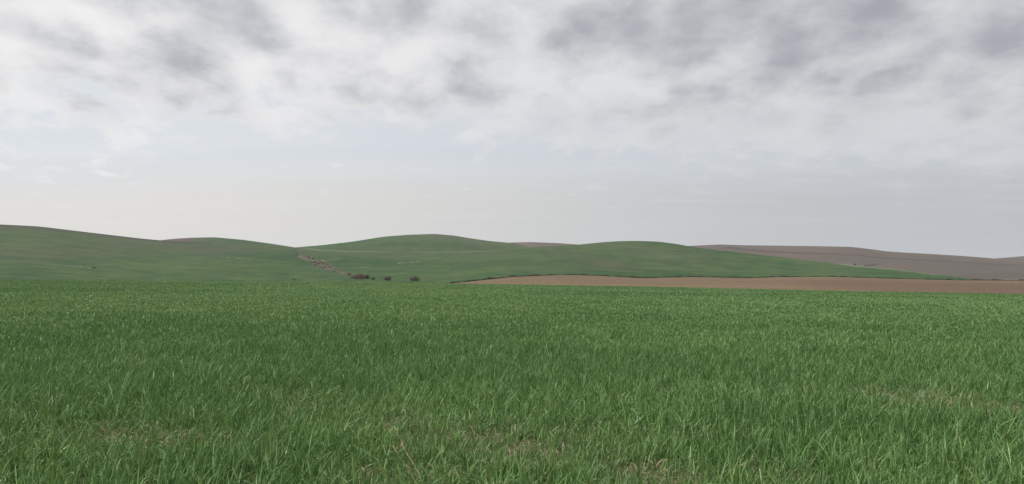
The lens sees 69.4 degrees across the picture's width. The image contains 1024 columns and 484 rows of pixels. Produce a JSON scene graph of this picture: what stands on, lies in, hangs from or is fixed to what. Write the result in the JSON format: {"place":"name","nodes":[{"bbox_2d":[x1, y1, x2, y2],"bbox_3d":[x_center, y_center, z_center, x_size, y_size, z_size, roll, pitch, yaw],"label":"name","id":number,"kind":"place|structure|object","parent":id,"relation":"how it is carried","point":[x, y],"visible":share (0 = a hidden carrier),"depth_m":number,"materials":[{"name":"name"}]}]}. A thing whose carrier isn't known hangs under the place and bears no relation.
{"place":"outdoors","nodes":[
{"label":"outdoors","id":0,"kind":"place"},
{"bbox_2d":[163,237,295,247],"bbox_3d":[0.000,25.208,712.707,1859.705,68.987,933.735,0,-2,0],"label":"hill","id":1,"kind":"structure","parent":0,"point":[214,239],"depth_m":767.17,"materials":[{"name":"green plant"}]},
{"bbox_2d":[296,234,528,252],"bbox_3d":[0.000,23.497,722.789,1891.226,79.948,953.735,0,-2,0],"label":"hill","id":2,"kind":"structure","parent":0,"point":[425,243],"depth_m":771.81,"materials":[{"name":"green plant"}]},
{"bbox_2d":[0,224,972,282],"bbox_3d":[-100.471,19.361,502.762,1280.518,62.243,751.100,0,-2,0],"label":"hill","id":3,"kind":"structure","parent":0,"point":[35,253],"depth_m":350.22,"materials":[{"name":"green plant"}]},
{"bbox_2d":[353,274,365,278],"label":"bare shrub","id":4,"kind":"object","parent":3,"relation":"on","point":[360,276],"visible":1,"depth_m":300.94,"materials":[{"name":"brown plant"}]},
{"bbox_2d":[410,276,419,280],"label":"bare shrub","id":5,"kind":"object","parent":3,"relation":"on","point":[413,278],"visible":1,"depth_m":285.01,"materials":[{"name":"plant"}]},
{"bbox_2d":[0,280,1023,483],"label":"ground","id":6,"kind":"structure","parent":0,"point":[567,453],"depth_m":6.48,"materials":[{"name":"green plant"}]},
{"bbox_2d":[391,426,422,481],"bbox_3d":[-0.745,1.613,5.422,0.071,0.206,1.749,1,-3,-18],"label":"dry stalk","id":7,"kind":"object","parent":6,"relation":"on","point":[406,452],"visible":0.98,"depth_m":5.53,"materials":[{"name":"beige plant"}]},
{"bbox_2d":[10,351,1023,483],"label":"dead leaves","id":8,"kind":"object","parent":6,"relation":"on","point":[184,435],"visible":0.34,"depth_m":6.67,"materials":[{"name":"brown plant"}]},
{"bbox_2d":[0,0,1023,257],"label":"sky","id":9,"kind":"structure","parent":0,"point":[883,125],"materials":[{"name":"grey"}]},
{"bbox_2d":[511,242,577,246],"bbox_3d":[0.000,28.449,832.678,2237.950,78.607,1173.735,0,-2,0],"label":"hill","id":10,"kind":"structure","parent":0,"point":[534,244],"depth_m":978.70,"materials":[{"name":"green plant"}]},
{"bbox_2d":[451,275,1023,293],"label":"ploughed field","id":11,"kind":"structure","parent":0,"point":[882,284],"depth_m":200.00,"materials":[{"name":"soil"}]},
{"bbox_2d":[451,273,1023,282],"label":"verge grass","id":12,"kind":"structure","parent":11,"relation":"on","point":[486,278],"depth_m":300.12,"materials":[{"name":"green plant"}]},
{"bbox_2d":[690,244,1023,264],"bbox_3d":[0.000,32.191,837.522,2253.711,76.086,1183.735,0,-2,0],"label":"hill","id":13,"kind":"structure","parent":0,"point":[843,250],"depth_m":806.00,"materials":[{"name":"brown soil"}]},
{"bbox_2d":[703,247,1023,280],"bbox_3d":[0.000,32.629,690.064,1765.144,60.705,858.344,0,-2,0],"label":"hill","id":14,"kind":"structure","parent":0,"point":[978,271],"depth_m":555.26,"materials":[{"name":"brown soil"}]},
{"bbox_2d":[994,256,1023,261],"bbox_3d":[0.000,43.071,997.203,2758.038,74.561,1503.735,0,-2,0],"label":"hill","id":15,"kind":"structure","parent":0,"point":[1020,258],"depth_m":916.98,"materials":[{"name":"brown soil"}]}
]}

